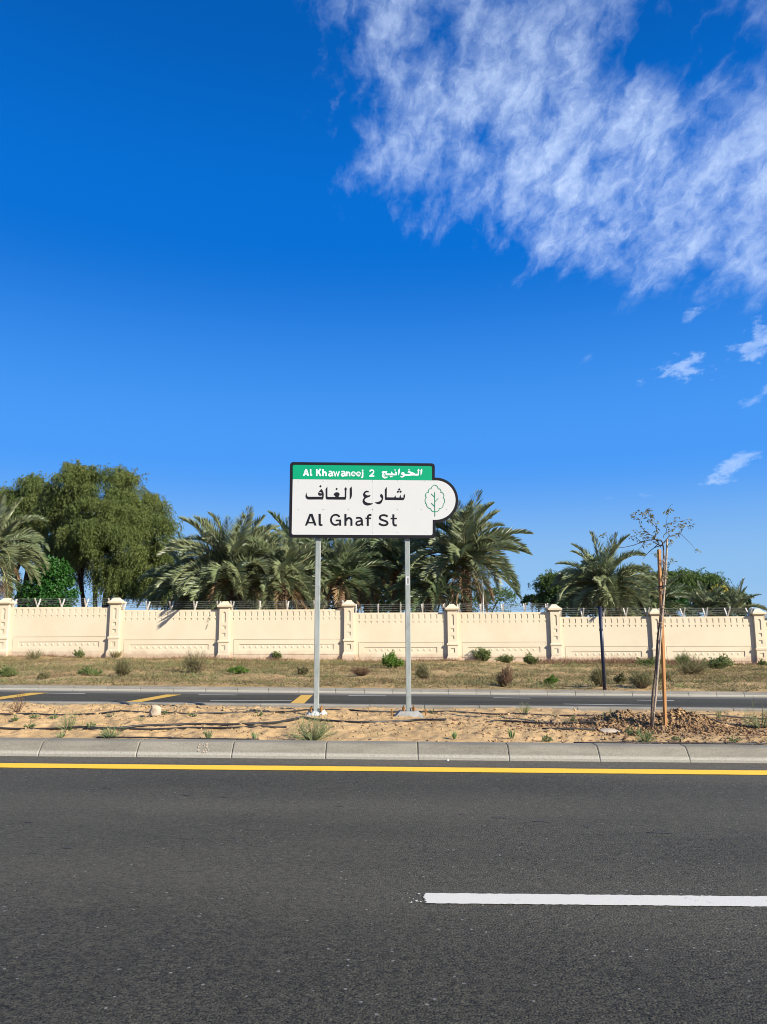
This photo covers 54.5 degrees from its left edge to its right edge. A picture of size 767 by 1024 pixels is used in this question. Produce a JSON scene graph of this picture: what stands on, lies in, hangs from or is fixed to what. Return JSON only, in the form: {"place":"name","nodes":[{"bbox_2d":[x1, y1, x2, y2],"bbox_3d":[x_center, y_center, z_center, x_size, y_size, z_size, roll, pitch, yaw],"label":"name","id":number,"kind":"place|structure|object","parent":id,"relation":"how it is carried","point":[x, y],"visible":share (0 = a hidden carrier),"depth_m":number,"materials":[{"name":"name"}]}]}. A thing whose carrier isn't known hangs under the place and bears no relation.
{"place":"outdoors","nodes":[
{"label":"outdoors","id":0,"kind":"place"},
{"bbox_2d":[107,649,122,657],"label":"shrub","id":1,"kind":"object","parent":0,"point":[114,654],"visible":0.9,"depth_m":31.76,"materials":[{"name":"green plant"}]},
{"bbox_2d":[0,756,766,1023],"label":"road","id":2,"kind":"structure","parent":0,"point":[154,890],"depth_m":3.76,"materials":[{"name":"asphalt"}]},
{"bbox_2d":[0,737,766,762],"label":"kerb","id":3,"kind":"structure","parent":2,"relation":"on","point":[404,750],"depth_m":7.61,"materials":[{"name":"concrete"}]},
{"bbox_2d":[0,702,766,744],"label":"median sand","id":4,"kind":"structure","parent":0,"point":[345,734],"depth_m":9.09,"materials":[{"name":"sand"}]},
{"bbox_2d":[8,690,26,712],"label":"weed","id":5,"kind":"object","parent":4,"relation":"on","point":[17,710],"visible":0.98,"depth_m":10.30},
{"bbox_2d":[24,720,35,727],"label":"weed","id":6,"kind":"object","parent":4,"relation":"on","point":[31,725],"visible":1,"depth_m":8.49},
{"bbox_2d":[29,713,40,718],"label":"weed","id":7,"kind":"object","parent":4,"relation":"on","point":[34,717],"visible":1,"depth_m":9.62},
{"bbox_2d":[53,710,86,730],"bbox_3d":[-3.567,2.377,8.500,0.386,0.278,0.286,-3,-9,19],"label":"weed","id":8,"kind":"object","parent":4,"relation":"on","point":[69,724],"visible":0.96,"depth_m":8.50,"materials":[{"name":"plant"}]},
{"bbox_2d":[98,724,119,737],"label":"weed","id":9,"kind":"object","parent":4,"relation":"on","point":[110,734],"visible":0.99,"depth_m":7.87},
{"bbox_2d":[149,705,160,716],"bbox_3d":[-2.978,2.600,9.729,0.157,0.168,0.124,0,-9,0],"label":"rock","id":10,"kind":"object","parent":4,"relation":"on","point":[155,710],"visible":0.91,"depth_m":9.69,"materials":[{"name":"stone"}]},
{"bbox_2d":[96,736,258,739],"bbox_3d":[-2.171,2.388,7.867,1.711,0.046,0.040,0,-9,0],"label":"irrigation hose","id":11,"kind":"object","parent":4,"relation":"on","point":[172,738],"visible":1,"depth_m":7.86,"materials":[{"name":"rubber"}]},
{"bbox_2d":[83,725,286,729],"bbox_3d":[-2.264,2.480,8.556,2.284,0.046,0.071,1,-9,-6],"label":"irrigation hose","id":12,"kind":"object","parent":4,"relation":"on","point":[186,727],"visible":0.89,"depth_m":8.57,"materials":[{"name":"rubber"}]},
{"bbox_2d":[204,730,212,737],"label":"weed","id":13,"kind":"object","parent":4,"relation":"on","point":[208,735],"visible":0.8,"depth_m":7.92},
{"bbox_2d":[0,716,446,729],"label":"irrigation hose","id":14,"kind":"object","parent":4,"relation":"on","point":[222,724],"visible":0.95,"depth_m":8.94,"materials":[{"name":"rubber"}]},
{"bbox_2d":[250,731,259,738],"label":"weed","id":15,"kind":"object","parent":4,"relation":"on","point":[253,734],"visible":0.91,"depth_m":7.94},
{"bbox_2d":[287,709,338,740],"bbox_3d":[-0.763,2.311,8.039,0.639,0.376,0.485,0,-9,0],"label":"weed","id":16,"kind":"object","parent":4,"relation":"on","point":[313,735],"visible":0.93,"depth_m":7.96,"materials":[{"name":"plant"}]},
{"bbox_2d":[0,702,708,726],"bbox_3d":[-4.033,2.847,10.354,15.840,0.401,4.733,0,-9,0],"label":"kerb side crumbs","id":17,"kind":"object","parent":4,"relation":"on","point":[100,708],"visible":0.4,"depth_m":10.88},
{"bbox_2d":[289,462,457,717],"bbox_3d":[-0.135,1.088,10.639,2.437,3.660,0.428,0,-9,0],"label":"street name sign","id":18,"kind":"object","parent":4,"relation":"on","point":[407,501],"visible":0.9,"depth_m":10.74,"materials":[{"name":"metal"}]},
{"bbox_2d":[4,703,758,744],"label":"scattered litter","id":19,"kind":"object","parent":4,"relation":"on","point":[290,712],"visible":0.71,"depth_m":10.09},
{"bbox_2d":[2,703,761,738],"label":"median sprouts","id":20,"kind":"object","parent":4,"relation":"on","point":[451,735],"visible":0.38,"depth_m":10.02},
{"bbox_2d":[0,709,765,719],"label":"irrigation hose","id":21,"kind":"object","parent":4,"relation":"on","point":[319,709],"visible":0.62,"depth_m":10.68,"materials":[{"name":"rubber"}]},
{"bbox_2d":[508,729,514,738],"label":"weed","id":22,"kind":"object","parent":4,"relation":"on","point":[510,733],"visible":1,"depth_m":8.04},
{"bbox_2d":[261,709,766,744],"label":"dry leaf litter","id":23,"kind":"object","parent":4,"relation":"on","point":[719,720],"visible":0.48,"depth_m":9.00,"materials":[{"name":"plant"}]},
{"bbox_2d":[515,703,532,712],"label":"weed","id":24,"kind":"object","parent":4,"relation":"on","point":[526,710],"visible":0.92,"depth_m":11.29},
{"bbox_2d":[486,720,602,723],"bbox_3d":[2.041,2.662,9.492,1.461,0.075,0.175,-3,-9,14],"label":"irrigation hose","id":25,"kind":"object","parent":4,"relation":"on","point":[540,722],"visible":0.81,"depth_m":9.51,"materials":[{"name":"rubber"}]},
{"bbox_2d":[542,734,552,741],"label":"weed","id":26,"kind":"object","parent":4,"relation":"on","point":[545,738],"visible":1,"depth_m":7.97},
{"bbox_2d":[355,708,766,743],"bbox_3d":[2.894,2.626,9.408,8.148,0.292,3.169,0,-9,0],"label":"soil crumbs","id":27,"kind":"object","parent":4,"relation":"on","point":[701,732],"visible":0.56,"depth_m":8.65,"materials":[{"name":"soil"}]},
{"bbox_2d":[542,728,628,731],"bbox_3d":[2.418,2.539,8.676,1.144,0.061,0.049,0,-9,0],"label":"irrigation hose","id":28,"kind":"object","parent":4,"relation":"on","point":[578,728],"visible":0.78,"depth_m":8.66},
{"bbox_2d":[599,728,619,733],"bbox_3d":[2.620,2.545,8.654,0.243,0.063,0.198,0,-9,0],"label":"rock","id":29,"kind":"object","parent":4,"relation":"on","point":[605,730],"visible":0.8,"depth_m":8.61,"materials":[{"name":"stone"}]},
{"bbox_2d":[625,724,639,735],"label":"weed","id":30,"kind":"object","parent":4,"relation":"on","point":[629,733],"visible":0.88,"depth_m":8.49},
{"bbox_2d":[634,726,657,741],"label":"weed","id":31,"kind":"object","parent":4,"relation":"on","point":[642,738],"visible":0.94,"depth_m":8.03,"materials":[{"name":"plant"}]},
{"bbox_2d":[599,504,700,724],"bbox_3d":[3.365,1.260,9.202,1.315,2.708,0.517,0,-9,0],"label":"sapling","id":32,"kind":"object","parent":4,"relation":"on","point":[659,622],"visible":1,"depth_m":9.31,"materials":[{"name":"brown plant"}]},
{"bbox_2d":[539,707,766,740],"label":"soil clods","id":33,"kind":"object","parent":4,"relation":"on","point":[659,719],"visible":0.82,"depth_m":9.07,"materials":[{"name":"soil"}]},
{"bbox_2d":[651,539,667,726],"bbox_3d":[3.378,1.460,9.112,0.345,2.271,0.027,0,-9,0],"label":"bamboo cane","id":34,"kind":"object","parent":4,"relation":"on","point":[658,663],"visible":1,"depth_m":9.08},
{"bbox_2d":[657,549,666,725],"bbox_3d":[3.409,1.594,9.111,0.100,2.282,0.042,0,-9,0],"label":"timber stake","id":35,"kind":"object","parent":4,"relation":"on","point":[664,696],"visible":0.81,"depth_m":9.08,"materials":[{"name":"wood"}]},
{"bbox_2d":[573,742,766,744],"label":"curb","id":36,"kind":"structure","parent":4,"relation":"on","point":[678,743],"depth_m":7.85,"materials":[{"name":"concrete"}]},
{"bbox_2d":[713,707,725,717],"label":"weed","id":37,"kind":"object","parent":4,"relation":"on","point":[718,713],"visible":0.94,"depth_m":10.23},
{"bbox_2d":[727,735,742,741],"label":"weed","id":38,"kind":"object","parent":4,"relation":"on","point":[733,740],"visible":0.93,"depth_m":7.98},
{"bbox_2d":[709,718,764,727],"bbox_3d":[4.485,2.607,9.200,0.932,0.119,0.057,-1,-9,2],"label":"irrigation hose","id":39,"kind":"object","parent":4,"relation":"on","point":[735,724],"visible":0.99,"depth_m":9.20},
{"bbox_2d":[740,696,766,728],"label":"weed","id":40,"kind":"object","parent":4,"relation":"on","point":[755,722],"visible":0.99,"depth_m":9.19,"materials":[{"name":"plant"}]},
{"bbox_2d":[0,690,766,707],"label":"road","id":41,"kind":"structure","parent":0,"point":[347,698],"depth_m":15.48,"materials":[{"name":"asphalt"}]},
{"bbox_2d":[0,685,766,696],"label":"verge kerb","id":42,"kind":"structure","parent":41,"relation":"on","point":[374,691],"depth_m":17.09,"materials":[{"name":"grey concrete"}]},
{"bbox_2d":[0,701,766,711],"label":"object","id":43,"kind":"structure","parent":41,"relation":"on","point":[580,708],"depth_m":12.73,"materials":[{"name":"grey concrete"}]},
{"bbox_2d":[0,653,766,691],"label":"verge","id":44,"kind":"structure","parent":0,"point":[277,676],"depth_m":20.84,"materials":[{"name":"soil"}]},
{"bbox_2d":[0,664,18,676],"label":"shrub","id":45,"kind":"object","parent":44,"relation":"on","point":[5,671],"visible":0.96,"depth_m":20.13,"materials":[{"name":"plant"}]},
{"bbox_2d":[26,648,43,658],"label":"shrub","id":46,"kind":"object","parent":44,"relation":"on","point":[35,656],"visible":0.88,"depth_m":30.27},
{"bbox_2d":[37,672,50,678],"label":"shrub","id":47,"kind":"object","parent":44,"relation":"on","point":[44,675],"visible":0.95,"depth_m":19.03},
{"bbox_2d":[72,646,84,657],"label":"shrub","id":48,"kind":"object","parent":44,"relation":"on","point":[80,653],"visible":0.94,"depth_m":31.44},
{"bbox_2d":[77,664,102,675],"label":"shrub","id":49,"kind":"object","parent":44,"relation":"on","point":[90,671],"visible":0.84,"depth_m":20.49,"materials":[{"name":"plant"}]},
{"bbox_2d":[112,657,133,676],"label":"shrub","id":50,"kind":"object","parent":44,"relation":"on","point":[123,669],"visible":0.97,"depth_m":20.59,"materials":[{"name":"plant"}]},
{"bbox_2d":[179,649,207,672],"bbox_3d":[-5.694,4.457,22.487,1.011,0.894,0.794,0,-9,0],"label":"shrub","id":51,"kind":"object","parent":44,"relation":"on","point":[191,665],"visible":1,"depth_m":22.38,"materials":[{"name":"plant"}]},
{"bbox_2d":[225,665,249,673],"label":"shrub","id":52,"kind":"object","parent":44,"relation":"on","point":[239,669],"visible":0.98,"depth_m":21.22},
{"bbox_2d":[272,651,281,658],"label":"shrub","id":53,"kind":"object","parent":44,"relation":"on","point":[275,654],"visible":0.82,"depth_m":32.23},
{"bbox_2d":[295,666,308,674],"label":"shrub","id":54,"kind":"object","parent":44,"relation":"on","point":[302,670],"visible":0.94,"depth_m":22.44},
{"bbox_2d":[349,664,371,675],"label":"shrub","id":55,"kind":"object","parent":44,"relation":"on","point":[363,671],"visible":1,"depth_m":21.78,"materials":[{"name":"plant"}]},
{"bbox_2d":[0,598,766,663],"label":"boundary wall","id":56,"kind":"structure","parent":44,"relation":"on","point":[346,632],"depth_m":32.55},
{"bbox_2d":[0,598,766,619],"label":"barbed wire fence","id":57,"kind":"object","parent":56,"relation":"on","point":[378,606],"visible":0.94,"depth_m":32.77,"materials":[{"name":"metal"}]},
{"bbox_2d":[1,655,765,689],"bbox_3d":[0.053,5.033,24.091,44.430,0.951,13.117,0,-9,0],"label":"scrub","id":58,"kind":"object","parent":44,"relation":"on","point":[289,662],"visible":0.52,"depth_m":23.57,"materials":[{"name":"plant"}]},
{"bbox_2d":[0,657,766,691],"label":"brown ground cover","id":59,"kind":"object","parent":44,"relation":"on","point":[350,674],"visible":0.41,"depth_m":21.22,"materials":[{"name":"plant"}]},
{"bbox_2d":[1,652,766,665],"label":"wall foot grass","id":60,"kind":"structure","parent":44,"relation":"on","point":[223,658],"depth_m":31.48,"materials":[{"name":"plant"}]},
{"bbox_2d":[382,649,404,668],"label":"shrub","id":61,"kind":"object","parent":44,"relation":"on","point":[391,661],"visible":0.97,"depth_m":25.00,"materials":[{"name":"plant"}]},
{"bbox_2d":[413,660,431,678],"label":"shrub","id":62,"kind":"object","parent":44,"relation":"on","point":[421,672],"visible":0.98,"depth_m":20.78,"materials":[{"name":"plant"}]},
{"bbox_2d":[472,646,490,660],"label":"shrub","id":63,"kind":"object","parent":44,"relation":"on","point":[481,654],"visible":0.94,"depth_m":32.18,"materials":[{"name":"plant"}]},
{"bbox_2d":[495,664,514,686],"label":"shrub","id":64,"kind":"object","parent":44,"relation":"on","point":[504,677],"visible":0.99,"depth_m":18.09,"materials":[{"name":"plant"}]},
{"bbox_2d":[494,654,515,662],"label":"shrub","id":65,"kind":"object","parent":44,"relation":"on","point":[506,658],"visible":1,"depth_m":31.66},
{"bbox_2d":[523,652,541,664],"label":"shrub","id":66,"kind":"object","parent":44,"relation":"on","point":[529,659],"visible":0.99,"depth_m":30.28,"materials":[{"name":"plant"}]},
{"bbox_2d":[543,674,559,684],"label":"shrub","id":67,"kind":"object","parent":44,"relation":"on","point":[551,679],"visible":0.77,"depth_m":19.01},
{"bbox_2d":[588,664,608,686],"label":"shrub","id":68,"kind":"object","parent":44,"relation":"on","point":[596,676],"visible":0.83,"depth_m":18.10,"materials":[{"name":"plant"}]},
{"bbox_2d":[595,606,606,689],"bbox_3d":[5.134,3.241,17.607,0.176,2.001,0.094,0,-9,0],"label":"navy pole","id":69,"kind":"object","parent":44,"relation":"on","point":[602,647],"visible":0.91,"depth_m":17.58,"materials":[{"name":"metal"}]},
{"bbox_2d":[613,672,626,682],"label":"shrub","id":70,"kind":"object","parent":44,"relation":"on","point":[620,678],"visible":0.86,"depth_m":18.95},
{"bbox_2d":[626,668,653,687],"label":"shrub","id":71,"kind":"object","parent":44,"relation":"on","point":[640,681],"visible":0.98,"depth_m":17.63,"materials":[{"name":"plant"}]},
{"bbox_2d":[635,657,666,665],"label":"shrub","id":72,"kind":"object","parent":44,"relation":"on","point":[648,661],"visible":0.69,"depth_m":29.65,"materials":[{"name":"plant"}]},
{"bbox_2d":[658,672,672,681],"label":"shrub","id":73,"kind":"object","parent":44,"relation":"on","point":[667,677],"visible":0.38,"depth_m":20.38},
{"bbox_2d":[673,650,689,664],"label":"shrub","id":74,"kind":"object","parent":44,"relation":"on","point":[679,657],"visible":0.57,"depth_m":29.18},
{"bbox_2d":[672,652,711,674],"bbox_3d":[9.631,4.808,23.371,1.491,0.913,1.091,8,-12,-41],"label":"shrub","id":75,"kind":"object","parent":44,"relation":"on","point":[689,668],"visible":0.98,"depth_m":23.31,"materials":[{"name":"plant"}]},
{"bbox_2d":[701,653,734,668],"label":"shrub","id":76,"kind":"object","parent":44,"relation":"on","point":[720,662],"visible":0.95,"depth_m":27.72,"materials":[{"name":"plant"}]},
{"bbox_2d":[758,658,766,665],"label":"shrub","id":77,"kind":"object","parent":44,"relation":"on","point":[761,662],"visible":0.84,"depth_m":29.77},
{"bbox_2d":[0,0,766,620],"label":"sky","id":78,"kind":"structure","parent":0,"point":[515,249],"materials":[{"name":"blue"}]},
{"bbox_2d":[537,656,714,665],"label":"reddish grass","id":79,"kind":"structure","parent":0,"point":[629,660],"depth_m":30.66,"materials":[{"name":"plant"}]},
{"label":"estate ground","id":80,"kind":"structure","parent":0,"visible":0},
{"bbox_2d":[0,494,49,600],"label":"date palm","id":81,"kind":"object","parent":80,"relation":"on","point":[20,553],"visible":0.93,"depth_m":36.38,"materials":[{"name":"green plant"}]},
{"bbox_2d":[0,471,63,606],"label":"palm tree","id":82,"kind":"object","parent":80,"relation":"on","point":[30,484],"visible":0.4,"depth_m":45.66,"materials":[{"name":"green plant"}]},
{"bbox_2d":[12,555,80,606],"bbox_3d":[-17.146,4.667,38.021,3.190,5.147,2.400,0,-9,0],"label":"green bush","id":83,"kind":"object","parent":80,"relation":"on","point":[51,588],"visible":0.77,"depth_m":37.91,"materials":[{"name":"green plant"}]},
{"bbox_2d":[20,459,184,609],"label":"ghaf tree","id":84,"kind":"object","parent":80,"relation":"on","point":[106,530],"visible":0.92,"depth_m":40.35,"materials":[{"name":"green plant"}]},
{"bbox_2d":[152,556,206,609],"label":"dark bush","id":85,"kind":"object","parent":80,"relation":"on","point":[172,595],"visible":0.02,"depth_m":43.08,"materials":[{"name":"green plant"}]},
{"bbox_2d":[136,531,238,609],"bbox_3d":[-9.458,3.941,36.344,5.111,6.172,5.374,2,-6,0],"label":"date palm","id":86,"kind":"object","parent":80,"relation":"on","point":[152,589],"visible":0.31,"depth_m":35.55,"materials":[{"name":"green plant"}]},
{"bbox_2d":[155,505,297,628],"bbox_3d":[-7.373,3.251,35.092,6.729,7.178,6.874,2,-11,0],"label":"date palm","id":87,"kind":"object","parent":80,"relation":"on","point":[217,566],"visible":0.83,"depth_m":34.20,"materials":[{"name":"green plant"}]},
{"bbox_2d":[234,591,293,609],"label":"dark bush","id":88,"kind":"object","parent":80,"relation":"on","point":[255,604],"visible":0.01,"depth_m":43.57,"materials":[{"name":"green plant"}]},
{"bbox_2d":[231,531,343,609],"bbox_3d":[-4.828,3.669,35.111,5.261,6.418,5.406,4,-10,-27],"label":"date palm","id":89,"kind":"object","parent":80,"relation":"on","point":[297,576],"visible":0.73,"depth_m":34.43,"materials":[{"name":"green plant"}]},
{"bbox_2d":[265,510,349,608],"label":"date palm","id":90,"kind":"object","parent":80,"relation":"on","point":[284,527],"visible":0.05,"depth_m":41.33,"materials":[{"name":"green plant"}]},
{"bbox_2d":[292,577,357,608],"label":"dark bush","id":91,"kind":"object","parent":80,"relation":"on","point":[333,604],"visible":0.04,"depth_m":44.17,"materials":[{"name":"green plant"}]},
{"bbox_2d":[289,538,396,612],"bbox_3d":[-2.037,3.862,36.935,5.644,6.643,4.985,-2,-10,0],"label":"date palm","id":92,"kind":"object","parent":80,"relation":"on","point":[345,557],"visible":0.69,"depth_m":36.57,"materials":[{"name":"green plant"}]},
{"bbox_2d":[313,538,403,612],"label":"date palm","id":93,"kind":"object","parent":80,"relation":"on","point":[368,602],"visible":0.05,"depth_m":42.50,"materials":[{"name":"green plant"}]},
{"bbox_2d":[355,576,424,612],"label":"dark bush","id":94,"kind":"object","parent":80,"relation":"on","point":[388,603],"visible":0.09,"depth_m":44.62,"materials":[{"name":"green plant"}]},
{"bbox_2d":[349,538,436,612],"bbox_3d":[0.746,3.543,39.393,5.577,8.090,6.246,2,-7,0],"label":"date palm","id":95,"kind":"object","parent":80,"relation":"on","point":[391,550],"visible":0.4,"depth_m":38.71,"materials":[{"name":"green plant"}]},
{"bbox_2d":[386,548,477,612],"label":"date palm","id":96,"kind":"object","parent":80,"relation":"on","point":[435,592],"visible":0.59,"depth_m":36.03,"materials":[{"name":"green plant"}]},
{"bbox_2d":[396,489,534,611],"bbox_3d":[3.815,3.141,36.837,6.650,8.158,6.350,5,-10,-29],"label":"date palm","id":97,"kind":"object","parent":80,"relation":"on","point":[460,539],"visible":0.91,"depth_m":36.05,"materials":[{"name":"green plant"}]},
{"bbox_2d":[443,583,520,611],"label":"dark bush","id":98,"kind":"object","parent":80,"relation":"on","point":[500,596],"visible":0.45,"depth_m":41.42,"materials":[{"name":"green plant"}]},
{"bbox_2d":[482,579,483,611],"bbox_3d":[4.778,5.028,35.648,0.072,3.674,0.070,0,-9,0],"label":"pale pole","id":99,"kind":"object","parent":80,"relation":"on","point":[482,598],"depth_m":35.75,"materials":[{"name":"metal"}]},
{"bbox_2d":[520,594,538,611],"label":"tree","id":100,"kind":"object","parent":80,"relation":"on","point":[527,599],"visible":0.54,"depth_m":59.53,"materials":[{"name":"green plant"}]},
{"bbox_2d":[526,566,582,616],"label":"ghaf tree","id":101,"kind":"object","parent":80,"relation":"on","point":[543,584],"visible":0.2,"depth_m":44.49,"materials":[{"name":"green plant"}]},
{"bbox_2d":[543,594,583,616],"bbox_3d":[9.498,5.826,38.224,2.486,3.393,1.398,2,-9,-14],"label":"bush","id":102,"kind":"object","parent":80,"relation":"on","point":[553,597],"visible":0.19,"depth_m":38.26,"materials":[{"name":"green plant"}]},
{"bbox_2d":[583,599,617,616],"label":"bush","id":103,"kind":"object","parent":80,"relation":"on","point":[594,613],"visible":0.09,"depth_m":37.98,"materials":[{"name":"green plant"}]},
{"bbox_2d":[547,531,658,616],"bbox_3d":[10.283,3.893,34.663,5.094,6.104,5.205,-1,-8,0],"label":"date palm","id":104,"kind":"object","parent":80,"relation":"on","point":[605,585],"visible":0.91,"depth_m":34.08,"materials":[{"name":"green plant"}]},
{"bbox_2d":[627,562,696,616],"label":"date palm","id":105,"kind":"object","parent":80,"relation":"on","point":[669,593],"visible":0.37,"depth_m":35.77,"materials":[{"name":"green plant"}]},
{"bbox_2d":[664,589,700,616],"bbox_3d":[15.642,5.823,39.122,2.801,3.797,1.515,0,-9,0],"label":"green bush","id":106,"kind":"object","parent":80,"relation":"on","point":[682,600],"visible":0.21,"depth_m":39.10,"materials":[{"name":"green plant"}]},
{"bbox_2d":[641,562,751,616],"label":"ghaf tree","id":107,"kind":"object","parent":80,"relation":"on","point":[690,577],"visible":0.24,"depth_m":42.78,"materials":[{"name":"green plant"}]},
{"bbox_2d":[677,580,735,616],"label":"date palm","id":108,"kind":"object","parent":80,"relation":"on","point":[705,601],"visible":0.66,"depth_m":37.05,"materials":[{"name":"green plant"}]},
{"bbox_2d":[700,584,729,613],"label":"tree","id":109,"kind":"object","parent":80,"relation":"on","point":[709,587],"visible":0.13,"depth_m":41.59,"materials":[{"name":"green plant"}]},
{"bbox_2d":[708,593,751,615],"bbox_3d":[17.778,5.856,38.303,2.457,3.521,1.295,0,-9,0],"label":"bush","id":110,"kind":"object","parent":80,"relation":"on","point":[747,603],"visible":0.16,"depth_m":38.18,"materials":[{"name":"green plant"}]},
{"bbox_2d":[702,578,766,620],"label":"date palm","id":111,"kind":"object","parent":80,"relation":"on","point":[737,600],"visible":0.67,"depth_m":36.64,"materials":[{"name":"green plant"}]}
]}

